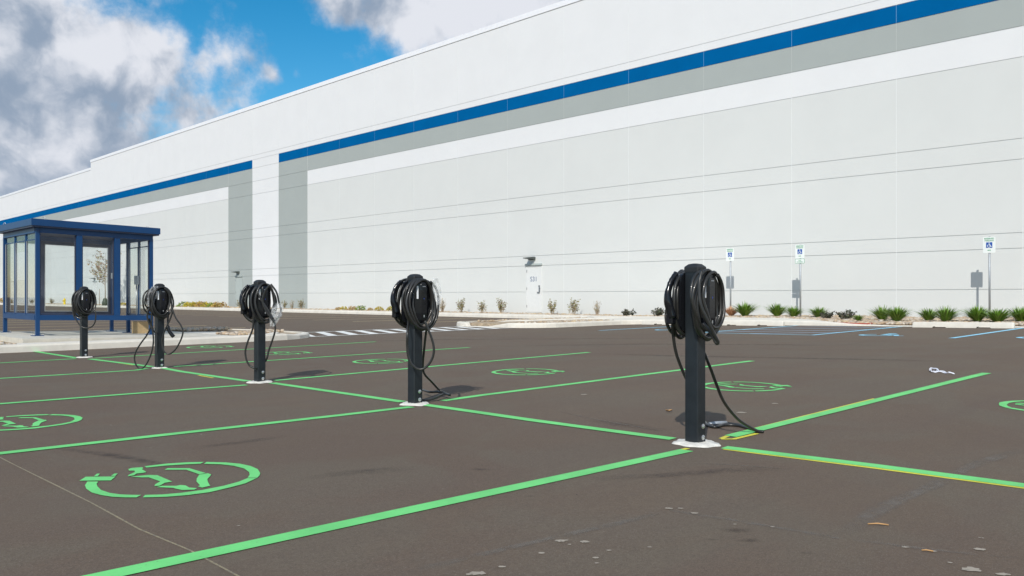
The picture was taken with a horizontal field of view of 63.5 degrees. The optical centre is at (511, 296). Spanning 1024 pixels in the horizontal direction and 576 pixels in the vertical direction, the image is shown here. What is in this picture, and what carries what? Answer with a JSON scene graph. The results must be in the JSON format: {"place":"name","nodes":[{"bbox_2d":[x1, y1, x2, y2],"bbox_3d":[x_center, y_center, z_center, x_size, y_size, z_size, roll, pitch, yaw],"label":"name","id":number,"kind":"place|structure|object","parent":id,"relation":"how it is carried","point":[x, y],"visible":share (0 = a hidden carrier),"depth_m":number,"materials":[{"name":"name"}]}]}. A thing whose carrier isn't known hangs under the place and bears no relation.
{"place":"outdoors","nodes":[
{"label":"outdoors","id":0,"kind":"place"},
{"bbox_2d":[0,0,562,195],"label":"sky","id":1,"kind":"structure","parent":0,"point":[82,81],"materials":[{"name":"blue"}]},
{"bbox_2d":[1,303,829,321],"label":"sidewalk","id":2,"kind":"structure","parent":0,"point":[645,318],"depth_m":30.16,"materials":[{"name":"concrete"}]},
{"bbox_2d":[0,305,1023,575],"bbox_3d":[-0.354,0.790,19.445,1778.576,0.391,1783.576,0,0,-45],"label":"ground","id":3,"kind":"structure","parent":0,"point":[808,517],"depth_m":4.89,"materials":[{"name":"grey asphalt"}]},
{"bbox_2d":[0,414,81,430],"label":"charging symbol","id":4,"kind":"object","parent":3,"relation":"on","point":[76,419],"visible":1,"depth_m":6.26,"materials":[{"name":"green paint"}]},
{"bbox_2d":[71,286,96,357],"bbox_3d":[-6.824,0.432,13.190,0.359,1.192,0.513,0,0,-29],"label":"charging post","id":5,"kind":"object","parent":3,"relation":"on","point":[83,300],"visible":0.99,"depth_m":13.20,"materials":[{"name":"black plastic"}]},
{"bbox_2d":[0,330,231,342],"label":"shelter pad","id":6,"kind":"object","parent":3,"relation":"on","point":[26,337],"visible":0.4,"depth_m":17.26,"materials":[{"name":"concrete"}]},
{"bbox_2d":[0,218,159,335],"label":"glass shelter","id":7,"kind":"object","parent":6,"relation":"on","point":[40,234],"visible":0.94,"depth_m":17.88,"materials":[{"name":"blue paint"}]},
{"bbox_2d":[132,321,148,332],"bbox_3d":[-8.598,0.714,19.149,0.342,0.274,0.310,0,0,-33],"label":"cardboard box","id":8,"kind":"object","parent":6,"relation":"on","point":[140,326],"visible":0.76,"depth_m":19.02,"materials":[{"name":"beige cardboard"}]},
{"bbox_2d":[0,457,238,575],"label":"chalk line","id":9,"kind":"object","parent":3,"relation":"on","point":[124,520],"visible":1,"depth_m":3.43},
{"bbox_2d":[17,332,278,343],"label":"island walk","id":10,"kind":"structure","parent":3,"relation":"on","point":[109,340],"depth_m":16.22,"materials":[{"name":"concrete"}]},
{"bbox_2d":[5,330,298,343],"bbox_3d":[-14.786,1.012,12.381,24.600,0.260,5.180,0,0,-45],"label":"island bed","id":11,"kind":"object","parent":3,"relation":"on","point":[220,331],"visible":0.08,"depth_m":21.09,"materials":[{"name":"soil"}]},
{"bbox_2d":[190,332,215,333],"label":"shelter ramp","id":12,"kind":"structure","parent":11,"relation":"on","point":[205,332],"depth_m":20.22,"materials":[{"name":"concrete"}]},
{"bbox_2d":[0,303,1023,344],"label":"river rock","id":13,"kind":"object","parent":11,"relation":"on","point":[874,320],"visible":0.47,"depth_m":24.94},
{"bbox_2d":[0,329,309,352],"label":"kerb","id":14,"kind":"structure","parent":3,"relation":"on","point":[33,347],"depth_m":16.05,"materials":[{"name":"concrete"}]},
{"bbox_2d":[134,283,183,368],"bbox_3d":[-4.709,0.420,11.002,0.468,1.192,0.530,0,0,-45],"label":"charging post","id":15,"kind":"object","parent":3,"relation":"on","point":[158,299],"visible":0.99,"depth_m":11.05,"materials":[{"name":"black plastic"}]},
{"bbox_2d":[80,462,259,496],"bbox_3d":[-1.731,0.935,4.260,0.834,0.004,0.854,0,0,-45],"label":"charging symbol","id":16,"kind":"object","parent":3,"relation":"on","point":[93,487],"visible":1,"depth_m":4.21,"materials":[{"name":"green paint"}]},
{"bbox_2d":[186,346,234,347],"bbox_3d":[-5.811,0.965,15.872,0.834,0.007,0.854,0,0,-45],"label":"charging symbol","id":17,"kind":"object","parent":3,"relation":"on","point":[210,347],"visible":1,"depth_m":15.70,"materials":[{"name":"green paint"}]},
{"bbox_2d":[11,309,463,330],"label":"faded stall lines","id":18,"kind":"object","parent":3,"relation":"on","point":[195,315],"visible":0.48,"depth_m":32.08,"materials":[{"name":"white paint"}]},
{"bbox_2d":[239,280,281,382],"bbox_3d":[-2.742,0.409,9.113,0.362,1.192,0.523,0,0,-45],"label":"charging post","id":19,"kind":"object","parent":3,"relation":"on","point":[258,312],"visible":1,"depth_m":9.15,"materials":[{"name":"black plastic"}]},
{"bbox_2d":[266,351,308,354],"bbox_3d":[-3.831,0.949,13.892,0.834,0.008,0.854,0,0,-45],"label":"charging symbol","id":20,"kind":"object","parent":3,"relation":"on","point":[288,352],"visible":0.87,"depth_m":14.05,"materials":[{"name":"green paint"}]},
{"bbox_2d":[353,359,405,363],"bbox_3d":[-1.886,0.933,11.947,0.834,0.009,0.854,0,0,-45],"label":"charging symbol","id":21,"kind":"object","parent":3,"relation":"on","point":[375,363],"visible":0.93,"depth_m":11.85,"materials":[{"name":"green paint"}]},
{"bbox_2d":[309,326,498,336],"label":"crosswalk","id":22,"kind":"structure","parent":3,"relation":"on","point":[344,332],"depth_m":22.66,"materials":[{"name":"white paint"}]},
{"bbox_2d":[390,274,450,405],"bbox_3d":[-0.761,0.398,7.433,0.443,1.192,0.864,0,0,16],"label":"charging post","id":23,"kind":"object","parent":3,"relation":"on","point":[417,298],"visible":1,"depth_m":7.19,"materials":[{"name":"black plastic"}]},
{"bbox_2d":[0,0,1023,316],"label":"warehouse","id":24,"kind":"structure","parent":3,"relation":"on","point":[612,156],"depth_m":35.61,"materials":[{"name":"grey paint"}]},
{"bbox_2d":[93,282,96,298],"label":"door","id":25,"kind":"structure","parent":24,"relation":"in","point":[94,283],"depth_m":80.61,"materials":[{"name":"white paint"}]},
{"bbox_2d":[235,277,241,306],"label":"door","id":26,"kind":"structure","parent":24,"relation":"in","point":[238,280],"depth_m":59.87,"materials":[{"name":"grey paint"}]},
{"bbox_2d":[526,266,541,311],"bbox_3d":[1.016,-0.352,38.960,0.105,2.180,1.000,0,0,-45],"label":"door","id":27,"kind":"structure","parent":24,"relation":"in","point":[533,274],"depth_m":38.95,"materials":[{"name":"white paint"}]},
{"bbox_2d":[0,342,1023,575],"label":"green stall lines","id":28,"kind":"object","parent":3,"relation":"on","point":[156,564],"visible":0.94,"depth_m":4.78,"materials":[{"name":"paint"}]},
{"bbox_2d":[0,303,1023,327],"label":"kerb","id":29,"kind":"structure","parent":3,"relation":"on","point":[607,322],"depth_m":26.50,"materials":[{"name":"concrete"}]},
{"bbox_2d":[470,319,584,325],"bbox_3d":[4.844,0.914,27.754,10.900,0.465,8.400,0,0,-45],"label":"planting bed","id":30,"kind":"object","parent":3,"relation":"on","point":[493,323],"visible":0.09,"depth_m":26.43,"materials":[{"name":"soil"}]},
{"bbox_2d":[492,369,564,374],"bbox_3d":[0.165,0.916,10.080,0.834,0.011,0.854,0,0,-45],"label":"charging symbol","id":31,"kind":"object","parent":3,"relation":"on","point":[526,373],"visible":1,"depth_m":10.05,"materials":[{"name":"green paint"}]},
{"bbox_2d":[120,363,1023,488],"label":"yellow under paint","id":32,"kind":"object","parent":3,"relation":"on","point":[724,437],"visible":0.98,"depth_m":4.64,"materials":[{"name":"paint"}]},
{"bbox_2d":[237,394,1010,575],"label":"dried splashes","id":33,"kind":"object","parent":3,"relation":"on","point":[967,568],"visible":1,"depth_m":2.87,"materials":[{"name":"paint"}]},
{"bbox_2d":[642,320,670,324],"bbox_3d":[5.021,0.815,25.880,0.150,0.168,2.240,0,0,-45],"label":"wheel stop","id":34,"kind":"object","parent":3,"relation":"on","point":[651,322],"visible":0.45,"depth_m":26.32,"materials":[{"name":"concrete"}]},
{"bbox_2d":[664,263,763,447],"bbox_3d":[1.427,0.387,5.683,0.587,1.192,1.538,0,0,19],"label":"charging post","id":35,"kind":"object","parent":3,"relation":"on","point":[695,307],"visible":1,"depth_m":5.19,"materials":[{"name":"black plastic"}]},
{"bbox_2d":[488,419,995,551],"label":"dusty seams","id":36,"kind":"object","parent":3,"relation":"on","point":[892,501],"visible":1,"depth_m":3.70,"materials":[{"name":"brown"}]},
{"bbox_2d":[705,382,789,390],"bbox_3d":[2.307,0.898,8.277,0.834,0.011,0.854,0,0,-45],"label":"charging symbol","id":37,"kind":"object","parent":3,"relation":"on","point":[778,385],"visible":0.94,"depth_m":8.24,"materials":[{"name":"green paint"}]},
{"bbox_2d":[722,321,784,325],"bbox_3d":[6.859,0.776,24.042,0.150,0.168,2.240,0,0,-45],"label":"wheel stop","id":38,"kind":"object","parent":3,"relation":"on","point":[759,323],"visible":0.81,"depth_m":23.81,"materials":[{"name":"concrete"}]},
{"bbox_2d":[600,326,1021,337],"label":"blue stall lines","id":39,"kind":"object","parent":3,"relation":"on","point":[836,332],"visible":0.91,"depth_m":19.44,"materials":[{"name":"paint"}]},
{"bbox_2d":[862,333,898,335],"bbox_3d":[7.708,0.800,17.364,0.822,0.016,1.086,0,0,18],"label":"wheelchair symbol","id":40,"kind":"object","parent":3,"relation":"on","point":[894,334],"visible":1,"depth_m":17.33,"materials":[{"name":"blue paint"}]},
{"bbox_2d":[912,322,1014,327],"bbox_3d":[10.889,0.690,20.011,0.150,0.168,2.240,0,0,-45],"label":"wheel stop","id":41,"kind":"object","parent":3,"relation":"on","point":[968,324],"visible":0.99,"depth_m":19.90,"materials":[{"name":"concrete"}]},
{"bbox_2d":[999,400,1023,410],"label":"charging symbol","id":42,"kind":"object","parent":3,"relation":"on","point":[1004,403],"visible":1,"depth_m":6.79,"materials":[{"name":"green paint"}]},
{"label":"planting bed","id":43,"kind":"structure","parent":3,"relation":"on","visible":0},
{"bbox_2d":[87,250,121,305],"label":"young tree","id":44,"kind":"object","parent":43,"relation":"in","point":[104,301],"visible":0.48,"depth_m":72.88,"materials":[{"name":"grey plant"}]},
{"bbox_2d":[193,301,206,306],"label":"clump","id":45,"kind":"object","parent":43,"relation":"on","point":[198,304],"visible":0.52,"depth_m":61.59,"materials":[{"name":"yellow plant"}]},
{"bbox_2d":[211,302,228,306],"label":"clump","id":46,"kind":"object","parent":43,"relation":"on","point":[216,305],"visible":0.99,"depth_m":59.68,"materials":[{"name":"yellow plant"}]},
{"bbox_2d":[298,299,304,308],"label":"bare shrub","id":47,"kind":"object","parent":43,"relation":"on","point":[301,304],"visible":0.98,"depth_m":51.97,"materials":[{"name":"brown plant"}]},
{"bbox_2d":[354,305,365,310],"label":"clump","id":48,"kind":"object","parent":43,"relation":"on","point":[360,307],"visible":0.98,"depth_m":47.21,"materials":[{"name":"green plant"}]},
{"bbox_2d":[440,298,445,311],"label":"bare shrub","id":49,"kind":"object","parent":43,"relation":"on","point":[443,305],"visible":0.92,"depth_m":42.44,"materials":[{"name":"brown plant"}]},
{"bbox_2d":[456,298,464,311],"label":"bare shrub","id":50,"kind":"object","parent":43,"relation":"on","point":[461,306],"visible":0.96,"depth_m":41.44,"materials":[{"name":"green plant"}]},
{"bbox_2d":[478,300,487,311],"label":"bare shrub","id":51,"kind":"object","parent":43,"relation":"on","point":[482,308],"visible":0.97,"depth_m":40.31,"materials":[{"name":"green plant"}]},
{"bbox_2d":[496,297,506,312],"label":"bare shrub","id":52,"kind":"object","parent":43,"relation":"on","point":[500,307],"visible":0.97,"depth_m":39.35,"materials":[{"name":"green plant"}]},
{"bbox_2d":[548,300,556,314],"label":"bare shrub","id":53,"kind":"object","parent":43,"relation":"on","point":[551,307],"visible":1,"depth_m":37.06,"materials":[{"name":"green plant"}]},
{"bbox_2d":[567,297,580,313],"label":"bare shrub","id":54,"kind":"object","parent":43,"relation":"on","point":[574,306],"visible":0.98,"depth_m":36.13,"materials":[{"name":"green plant"}]},
{"bbox_2d":[593,301,599,314],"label":"bare shrub","id":55,"kind":"object","parent":43,"relation":"on","point":[597,306],"visible":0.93,"depth_m":35.24,"materials":[{"name":"brown plant"}]},
{"bbox_2d":[621,308,636,315],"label":"dark shrub","id":56,"kind":"object","parent":43,"relation":"on","point":[626,312],"visible":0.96,"depth_m":33.97,"materials":[{"name":"green plant"}]},
{"bbox_2d":[651,307,664,315],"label":"dark shrub","id":57,"kind":"object","parent":43,"relation":"on","point":[658,311],"visible":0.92,"depth_m":32.54,"materials":[{"name":"green plant"}]},
{"bbox_2d":[726,248,733,307],"bbox_3d":[8.046,-0.440,30.450,0.078,2.705,0.330,0,0,-45],"label":"parking sign","id":58,"kind":"object","parent":43,"relation":"on","point":[730,254],"visible":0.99,"depth_m":30.43,"materials":[{"name":"white metal"}]},
{"bbox_2d":[726,306,737,315],"bbox_3d":[7.973,0.524,30.063,0.873,0.452,0.858,0,0,13],"label":"rock","id":59,"kind":"object","parent":43,"relation":"on","point":[730,311],"visible":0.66,"depth_m":29.98,"materials":[{"name":"brown stone"}]},
{"bbox_2d":[732,301,762,315],"bbox_3d":[8.371,0.431,29.651,1.291,0.617,1.379,0,0,42],"label":"grass tuft","id":60,"kind":"object","parent":43,"relation":"on","point":[744,310],"visible":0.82,"depth_m":29.52,"materials":[{"name":"green plant"}]},
{"bbox_2d":[763,302,787,315],"bbox_3d":[9.246,0.450,28.825,1.138,0.533,1.165,0,0,28],"label":"grass tuft","id":61,"kind":"object","parent":43,"relation":"on","point":[775,310],"visible":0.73,"depth_m":28.64,"materials":[{"name":"green plant"}]},
{"bbox_2d":[782,306,805,316],"bbox_3d":[9.349,0.487,27.415,0.928,0.434,0.965,0,0,-35],"label":"grass tuft","id":62,"kind":"object","parent":43,"relation":"on","point":[792,312],"visible":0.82,"depth_m":27.32,"materials":[{"name":"green plant"}]},
{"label":"planting bed","id":63,"kind":"structure","parent":3,"relation":"on","visible":0},
{"bbox_2d":[795,244,804,315],"bbox_3d":[9.880,-0.465,28.332,0.080,2.654,0.330,0,0,-45],"label":"parking sign","id":64,"kind":"object","parent":63,"relation":"on","point":[799,251],"visible":1,"depth_m":28.31,"materials":[{"name":"white metal"}]},
{"bbox_2d":[810,307,829,316],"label":"grass tuft","id":65,"kind":"object","parent":63,"relation":"on","point":[816,312],"visible":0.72,"depth_m":26.30,"materials":[{"name":"green plant"}]},
{"bbox_2d":[819,311,833,317],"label":"dark shrub","id":66,"kind":"object","parent":63,"relation":"on","point":[828,315],"visible":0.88,"depth_m":25.35,"materials":[{"name":"green plant"}]},
{"bbox_2d":[834,309,856,318],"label":"dark shrub","id":67,"kind":"object","parent":63,"relation":"on","point":[849,313],"visible":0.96,"depth_m":24.91,"materials":[{"name":"green plant"}]},
{"bbox_2d":[852,315,863,320],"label":"grass tuft","id":68,"kind":"object","parent":63,"relation":"on","point":[858,317],"visible":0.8,"depth_m":23.86,"materials":[{"name":"green plant"}]},
{"bbox_2d":[866,304,892,319],"bbox_3d":[10.949,0.474,24.424,1.098,0.493,1.056,0,0,-22],"label":"grass tuft","id":69,"kind":"object","parent":63,"relation":"on","point":[881,315],"visible":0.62,"depth_m":24.31,"materials":[{"name":"green plant"}]},
{"bbox_2d":[876,305,912,320],"bbox_3d":[10.896,0.467,23.341,1.104,0.528,1.180,0,0,-21],"label":"grass tuft","id":70,"kind":"object","parent":63,"relation":"on","point":[896,314],"visible":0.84,"depth_m":23.22,"materials":[{"name":"green plant"}]},
{"bbox_2d":[914,307,938,320],"bbox_3d":[11.763,0.498,23.334,0.921,0.432,0.943,0,0,44],"label":"grass tuft","id":71,"kind":"object","parent":63,"relation":"on","point":[926,315],"visible":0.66,"depth_m":23.22,"materials":[{"name":"green plant"}]},
{"bbox_2d":[928,305,961,321],"bbox_3d":[11.790,0.463,22.449,1.097,0.493,1.056,0,0,-8],"label":"grass tuft","id":72,"kind":"object","parent":63,"relation":"on","point":[945,314],"visible":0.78,"depth_m":22.32,"materials":[{"name":"green plant"}]},
{"bbox_2d":[958,304,990,320],"bbox_3d":[12.414,0.436,22.065,1.160,0.519,1.086,0,0,-11],"label":"grass tuft","id":73,"kind":"object","parent":63,"relation":"on","point":[973,313],"visible":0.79,"depth_m":21.97,"materials":[{"name":"green plant"}]},
{"bbox_2d":[983,236,995,311],"bbox_3d":[14.095,-0.469,24.401,0.078,2.606,0.330,0,0,-45],"label":"parking sign","id":74,"kind":"object","parent":63,"relation":"on","point":[989,245],"visible":1,"depth_m":24.38,"materials":[{"name":"white metal"}]},
{"bbox_2d":[978,308,1023,321],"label":"grass tuft","id":75,"kind":"object","parent":63,"relation":"on","point":[996,315],"visible":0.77,"depth_m":21.24,"materials":[{"name":"green plant"}]},
{"bbox_2d":[1007,306,1023,320],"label":"grass tuft","id":76,"kind":"object","parent":63,"relation":"on","point":[1019,316],"visible":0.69,"depth_m":21.44,"materials":[{"name":"green plant"}]},
{"bbox_2d":[929,367,954,373],"bbox_3d":[4.874,0.850,9.521,0.195,0.028,0.633,0,0,8],"label":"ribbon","id":77,"kind":"object","parent":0,"point":[931,368],"visible":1,"depth_m":9.41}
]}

